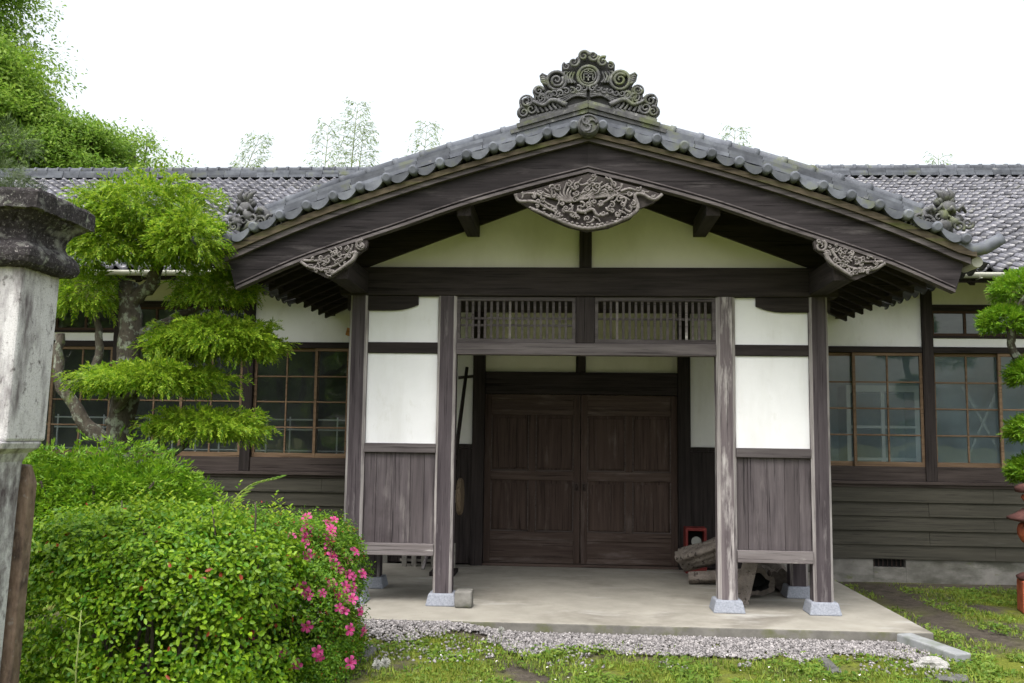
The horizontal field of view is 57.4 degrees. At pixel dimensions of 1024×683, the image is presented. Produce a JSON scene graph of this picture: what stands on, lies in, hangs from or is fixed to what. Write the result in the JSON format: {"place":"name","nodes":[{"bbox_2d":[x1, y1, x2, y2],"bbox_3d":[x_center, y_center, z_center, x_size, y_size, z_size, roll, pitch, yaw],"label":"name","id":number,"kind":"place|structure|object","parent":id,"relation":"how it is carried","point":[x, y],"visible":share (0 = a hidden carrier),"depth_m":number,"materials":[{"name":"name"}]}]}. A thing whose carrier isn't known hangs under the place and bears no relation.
{"place":"outdoors","nodes":[
{"label":"outdoors","id":0,"kind":"place"},
{"bbox_2d":[400,543,455,568],"bbox_3d":[-1.085,2.709,11.827,0.715,0.319,0.316,0,-6,3],"label":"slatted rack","id":1,"kind":"object","parent":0,"point":[423,560],"visible":0.3,"depth_m":11.92,"materials":[{"name":"grey wood"}]},
{"bbox_2d":[429,478,463,575],"bbox_3d":[-0.786,2.236,11.362,0.360,1.154,0.447,0,-6,3],"label":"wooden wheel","id":2,"kind":"object","parent":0,"point":[459,496],"visible":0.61,"depth_m":11.24,"materials":[{"name":"brown wood"}]},
{"bbox_2d":[0,0,1023,167],"label":"sky","id":3,"kind":"structure","parent":0,"point":[813,82],"materials":[{"name":"white"}]},
{"bbox_2d":[23,560,1023,682],"bbox_3d":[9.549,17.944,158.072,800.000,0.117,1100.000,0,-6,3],"label":"ground","id":4,"kind":"structure","parent":0,"point":[901,600],"depth_m":7.90,"materials":[{"name":"soil"}]},
{"bbox_2d":[0,113,48,191],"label":"pine tree","id":5,"kind":"object","parent":4,"relation":"on","point":[24,181],"visible":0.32,"depth_m":11.10,"materials":[{"name":"green plant"}]},
{"bbox_2d":[0,24,82,167],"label":"broadleaf tree","id":6,"kind":"object","parent":4,"relation":"on","point":[23,97],"visible":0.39,"depth_m":24.14,"materials":[{"name":"green plant"}]},
{"bbox_2d":[0,0,87,126],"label":"broadleaf tree","id":7,"kind":"object","parent":4,"relation":"on","point":[6,22],"visible":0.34,"depth_m":27.77,"materials":[{"name":"green plant"}]},
{"bbox_2d":[0,187,95,682],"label":"gate pillar","id":8,"kind":"structure","parent":4,"relation":"on","point":[40,228],"depth_m":5.45,"materials":[{"name":"stone"}]},
{"bbox_2d":[59,610,95,682],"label":"weed plant","id":9,"kind":"object","parent":4,"relation":"on","point":[77,635],"visible":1,"depth_m":5.45,"materials":[{"name":"green plant"}]},
{"bbox_2d":[0,101,156,167],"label":"broadleaf tree","id":10,"kind":"object","parent":4,"relation":"on","point":[78,140],"visible":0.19,"depth_m":23.96,"materials":[{"name":"green plant"}]},
{"bbox_2d":[22,421,239,642],"bbox_3d":[-3.481,1.659,7.944,2.766,1.993,1.886,-1,-6,17],"label":"cypress shrub","id":11,"kind":"object","parent":4,"relation":"on","point":[62,483],"visible":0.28,"depth_m":7.72,"materials":[{"name":"green plant"}]},
{"bbox_2d":[102,117,198,167],"bbox_3d":[-10.702,-1.047,26.294,3.699,10.606,3.565,-4,-8,41],"label":"broadleaf tree","id":12,"kind":"object","parent":4,"relation":"on","point":[147,143],"visible":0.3,"depth_m":26.28,"materials":[{"name":"green plant"}]},
{"bbox_2d":[19,480,314,682],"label":"broadleaf hedge","id":13,"kind":"object","parent":4,"relation":"on","point":[222,560],"visible":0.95,"depth_m":5.89,"materials":[{"name":"green plant"}]},
{"bbox_2d":[51,162,301,621],"bbox_3d":[-3.349,0.482,8.802,2.533,4.520,1.448,0,-6,3],"label":"pruned conifer","id":14,"kind":"object","parent":4,"relation":"on","point":[161,241],"visible":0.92,"depth_m":8.78,"materials":[{"name":"green plant"}]},
{"bbox_2d":[230,130,274,167],"bbox_3d":[-8.579,-1.095,29.138,2.132,11.364,1.106,0,-6,3],"label":"bamboo","id":15,"kind":"object","parent":4,"relation":"on","point":[259,159],"visible":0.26,"depth_m":29.63,"materials":[{"name":"green plant"}]},
{"bbox_2d":[231,475,285,511],"bbox_3d":[-2.187,1.831,7.861,0.508,1.413,0.140,0,-6,3],"label":"leafy sprig","id":16,"kind":"object","parent":4,"relation":"on","point":[251,487],"visible":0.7,"depth_m":7.92,"materials":[{"name":"green plant"}]},
{"bbox_2d":[165,495,375,682],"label":"azalea bush","id":17,"kind":"object","parent":4,"relation":"on","point":[333,651],"visible":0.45,"depth_m":6.76,"materials":[{"name":"green plant"}]},
{"bbox_2d":[303,117,347,166],"bbox_3d":[-6.180,-1.297,30.175,2.057,12.032,1.213,0,-6,3],"label":"bamboo","id":18,"kind":"object","parent":4,"relation":"on","point":[318,136],"visible":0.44,"depth_m":30.52,"materials":[{"name":"green plant"}]},
{"bbox_2d":[322,97,380,166],"bbox_3d":[-5.255,-1.655,30.103,2.432,12.771,1.198,0,-6,3],"label":"bamboo","id":19,"kind":"object","parent":4,"relation":"on","point":[353,142],"visible":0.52,"depth_m":30.53,"materials":[{"name":"green plant"}]},
{"bbox_2d":[356,644,376,666],"bbox_3d":[-1.177,2.536,7.528,0.158,0.124,1.017,0,-6,3],"label":"edging stone","id":20,"kind":"object","parent":4,"relation":"on","point":[372,649],"visible":0.3,"depth_m":7.47,"materials":[{"name":"grey stone"}]},
{"bbox_2d":[372,659,382,682],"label":"dandelion","id":21,"kind":"object","parent":4,"relation":"on","point":[377,665],"visible":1,"depth_m":6.67,"materials":[{"name":"white plant"}]},
{"bbox_2d":[381,657,390,680],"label":"dandelion","id":22,"kind":"object","parent":4,"relation":"on","point":[385,662],"visible":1,"depth_m":6.70,"materials":[{"name":"white plant"}]},
{"bbox_2d":[404,120,443,155],"bbox_3d":[-2.995,-1.252,29.870,1.992,11.993,1.150,0,-6,3],"label":"bamboo","id":23,"kind":"object","parent":4,"relation":"on","point":[426,132],"visible":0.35,"depth_m":30.38,"materials":[{"name":"green plant"}]},
{"bbox_2d":[497,626,504,640],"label":"dandelion","id":24,"kind":"object","parent":4,"relation":"on","point":[500,630],"visible":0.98,"depth_m":7.92,"materials":[{"name":"white plant"}]},
{"bbox_2d":[0,164,1023,584],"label":"school building","id":25,"kind":"structure","parent":4,"relation":"on","point":[586,460],"depth_m":12.25,"materials":[{"name":"wood"}]},
{"bbox_2d":[30,385,55,453],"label":"window","id":26,"kind":"structure","parent":25,"relation":"in","point":[54,395],"depth_m":12.73,"materials":[{"name":"brown wood"}]},
{"bbox_2d":[46,346,112,454],"bbox_3d":[-5.855,0.795,12.695,0.860,1.461,0.036,0,-6,3],"label":"window","id":27,"kind":"structure","parent":25,"relation":"in","point":[83,348],"depth_m":12.70,"materials":[{"name":"brown wood"}]},
{"bbox_2d":[55,307,114,329],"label":"transom window","id":28,"kind":"structure","parent":25,"relation":"in","point":[86,318],"depth_m":12.81,"materials":[{"name":"brown wood"}]},
{"bbox_2d":[135,347,185,454],"bbox_3d":[-4.854,0.807,12.679,0.860,1.461,0.036,0,-6,3],"label":"window","id":29,"kind":"structure","parent":25,"relation":"in","point":[153,406],"depth_m":12.65,"materials":[{"name":"brown wood"}]},
{"bbox_2d":[141,307,244,330],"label":"transom window","id":30,"kind":"structure","parent":25,"relation":"in","point":[157,309],"depth_m":12.75,"materials":[{"name":"brown wood"}]},
{"bbox_2d":[54,414,344,453],"bbox_3d":[-4.205,1.808,13.270,4.900,1.500,0.023,0,-6,3],"label":"railing","id":31,"kind":"object","parent":25,"relation":"in","point":[218,449],"visible":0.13,"depth_m":13.27,"materials":[{"name":"brown wood"}]},
{"bbox_2d":[177,358,242,456],"bbox_3d":[-4.048,0.809,12.586,0.860,1.461,0.036,0,-6,3],"label":"window","id":32,"kind":"structure","parent":25,"relation":"in","point":[184,453],"depth_m":12.52,"materials":[{"name":"brown wood"}]},
{"bbox_2d":[251,348,320,457],"bbox_3d":[-3.035,0.820,12.570,0.885,1.461,0.036,0,-6,3],"label":"window","id":33,"kind":"structure","parent":25,"relation":"in","point":[253,454],"depth_m":12.55,"materials":[{"name":"brown wood"}]},
{"bbox_2d":[312,348,348,457],"bbox_3d":[-2.204,0.822,12.475,0.885,1.461,0.036,0,-6,3],"label":"window","id":34,"kind":"structure","parent":25,"relation":"in","point":[314,455],"depth_m":12.48,"materials":[{"name":"brown wood"}]},
{"bbox_2d":[483,394,579,563],"bbox_3d":[0.260,1.780,12.206,1.252,2.180,0.102,0,-6,3],"label":"door","id":35,"kind":"structure","parent":25,"relation":"in","point":[532,456],"depth_m":12.22,"materials":[{"name":"brown wood"}]},
{"bbox_2d":[580,395,677,565],"bbox_3d":[1.517,1.789,12.131,1.252,2.180,0.102,0,-6,3],"label":"door","id":36,"kind":"structure","parent":25,"relation":"in","point":[629,489],"depth_m":12.14,"materials":[{"name":"brown wood"}]},
{"bbox_2d":[828,353,853,465],"bbox_3d":[4.012,0.872,12.146,0.885,1.461,0.036,0,-6,3],"label":"window","id":37,"kind":"structure","parent":25,"relation":"in","point":[833,463],"depth_m":12.12,"materials":[{"name":"brown wood"}]},
{"bbox_2d":[838,385,920,461],"bbox_3d":[5.214,1.659,13.278,1.000,2.050,0.404,0,-6,3],"label":"cabinet","id":38,"kind":"object","parent":25,"relation":"in","point":[912,421],"visible":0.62,"depth_m":13.18,"materials":[{"name":"white paint"}]},
{"bbox_2d":[851,352,924,466],"bbox_3d":[4.843,0.873,12.051,0.885,1.461,0.036,0,-6,3],"label":"window","id":39,"kind":"structure","parent":25,"relation":"in","point":[856,463],"depth_m":12.03,"materials":[{"name":"brown wood"}]},
{"bbox_2d":[934,353,1000,467],"bbox_3d":[5.857,0.887,12.052,0.860,1.461,0.070,0,-6,3],"label":"window","id":40,"kind":"structure","parent":25,"relation":"in","point":[939,464],"depth_m":12.03,"materials":[{"name":"brown wood"}]},
{"bbox_2d":[932,311,1022,335],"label":"transom window","id":41,"kind":"structure","parent":25,"relation":"in","point":[963,313],"depth_m":12.11,"materials":[{"name":"brown wood"}]},
{"bbox_2d":[996,354,1023,467],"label":"window","id":42,"kind":"structure","parent":25,"relation":"in","point":[1000,404],"depth_m":11.96,"materials":[{"name":"brown wood"}]},
{"bbox_2d":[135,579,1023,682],"bbox_3d":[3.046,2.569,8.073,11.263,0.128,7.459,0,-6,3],"label":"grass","id":43,"kind":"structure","parent":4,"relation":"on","point":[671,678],"depth_m":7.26,"materials":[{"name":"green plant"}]},
{"bbox_2d":[719,124,753,146],"bbox_3d":[6.865,-1.087,29.238,1.942,11.776,0.894,0,-6,3],"label":"bamboo","id":44,"kind":"object","parent":4,"relation":"on","point":[727,134],"visible":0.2,"depth_m":29.79,"materials":[{"name":"green plant"}]},
{"bbox_2d":[818,657,840,673],"bbox_3d":[2.482,2.551,7.247,0.134,0.110,0.589,0,-6,3],"label":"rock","id":45,"kind":"object","parent":4,"relation":"on","point":[830,663],"visible":0.45,"depth_m":7.26,"materials":[{"name":"grey stone"}]},
{"bbox_2d":[909,656,950,670],"bbox_3d":[3.276,2.545,7.347,0.309,0.140,0.189,-1,-6,16],"label":"rock","id":46,"kind":"object","parent":4,"relation":"on","point":[931,661],"visible":0.68,"depth_m":7.29,"materials":[{"name":"white stone"}]},
{"bbox_2d":[897,633,970,661],"bbox_3d":[3.534,2.604,7.860,0.160,0.169,0.683,3,-6,-18],"label":"kerb stone","id":47,"kind":"object","parent":4,"relation":"on","point":[912,640],"visible":0.56,"depth_m":7.80,"materials":[{"name":"concrete"}]},
{"bbox_2d":[923,152,953,164],"bbox_3d":[13.368,-0.551,28.927,1.668,10.823,0.936,0,-6,3],"label":"bamboo","id":48,"kind":"object","parent":4,"relation":"on","point":[932,163],"visible":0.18,"depth_m":29.33,"materials":[{"name":"green plant"}]},
{"bbox_2d":[925,674,971,682],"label":"rock","id":49,"kind":"object","parent":4,"relation":"on","point":[944,677],"visible":0.71,"depth_m":6.93,"materials":[{"name":"grey stone"}]},
{"bbox_2d":[972,265,1023,484],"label":"clipped pine","id":50,"kind":"object","parent":4,"relation":"on","point":[1001,289],"visible":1,"depth_m":10.32,"materials":[{"name":"green plant"}]},
{"bbox_2d":[1006,483,1023,613],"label":"red lantern","id":51,"kind":"object","parent":4,"relation":"on","point":[1017,516],"visible":1,"depth_m":9.85,"materials":[{"name":"ceramic"}]},
{"bbox_2d":[293,563,933,641],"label":"pavement","id":52,"kind":"structure","parent":0,"point":[618,601],"depth_m":9.23,"materials":[{"name":"concrete"}]},
{"bbox_2d":[454,588,472,607],"bbox_3d":[-0.470,2.514,9.160,0.170,0.165,0.180,0,-6,3],"label":"concrete block","id":53,"kind":"object","parent":52,"relation":"on","point":[463,598],"depth_m":9.07,"materials":[{"name":"grey concrete"}]},
{"bbox_2d":[455,367,473,473],"bbox_3d":[-0.734,1.594,11.988,0.185,2.568,0.499,-5,-8,42],"label":"old tool","id":54,"kind":"object","parent":52,"relation":"on","point":[465,376],"visible":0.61,"depth_m":12.11,"materials":[{"name":"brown wood"}]},
{"bbox_2d":[191,50,1005,615],"bbox_3d":[0.863,0.207,11.556,7.375,5.275,6.585,0,-6,3],"label":"entrance porch","id":55,"kind":"object","parent":52,"relation":"on","point":[587,190],"visible":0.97,"depth_m":9.26,"materials":[{"name":"brown wood"}]},
{"bbox_2d":[683,526,706,572],"bbox_3d":[2.300,2.616,11.754,0.260,0.560,0.220,0,-6,3],"label":"red box","id":56,"kind":"object","parent":52,"relation":"on","point":[694,534],"visible":0.44,"depth_m":11.71,"materials":[{"name":"paint"}]},
{"bbox_2d":[675,537,715,570],"bbox_3d":[2.424,2.394,10.915,1.036,0.644,0.375,-3,-7,30],"label":"log","id":57,"kind":"object","parent":52,"relation":"on","point":[680,560],"visible":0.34,"depth_m":11.02,"materials":[{"name":"wood"}]},
{"bbox_2d":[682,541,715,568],"bbox_3d":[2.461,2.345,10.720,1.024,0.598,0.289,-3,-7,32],"label":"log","id":58,"kind":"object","parent":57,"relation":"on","point":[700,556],"visible":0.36,"depth_m":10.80,"materials":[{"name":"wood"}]},
{"bbox_2d":[688,569,739,583],"bbox_3d":[2.405,2.690,10.701,0.760,0.207,0.212,-1,-6,14],"label":"log","id":59,"kind":"object","parent":52,"relation":"on","point":[701,577],"visible":0.41,"depth_m":10.72,"materials":[{"name":"wood"}]},
{"bbox_2d":[738,563,757,604],"bbox_3d":[2.402,2.443,9.590,0.308,0.496,0.125,6,-8,-41],"label":"plank","id":60,"kind":"object","parent":52,"relation":"on","point":[746,577],"visible":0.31,"depth_m":9.57,"materials":[{"name":"wood"}]},
{"bbox_2d":[738,563,774,595],"bbox_3d":[2.639,2.540,10.173,0.372,0.350,0.738,0,-6,11],"label":"log","id":61,"kind":"object","parent":52,"relation":"on","point":[764,583],"visible":0.56,"depth_m":9.84,"materials":[{"name":"wood"}]},
{"bbox_2d":[761,563,786,591],"bbox_3d":[2.946,2.663,10.667,0.352,0.308,0.862,1,-6,-2],"label":"log","id":62,"kind":"object","parent":52,"relation":"on","point":[777,573],"visible":0.42,"depth_m":10.25,"materials":[{"name":"wood"}]},
{"bbox_2d":[312,618,952,676],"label":"gravel","id":63,"kind":"structure","parent":0,"point":[740,647],"depth_m":7.96,"materials":[{"name":"grey gravel"}]},
{"bbox_2d":[440,644,860,682],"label":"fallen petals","id":64,"kind":"object","parent":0,"point":[675,644],"visible":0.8,"depth_m":7.05,"materials":[{"name":"plant"}]}
]}

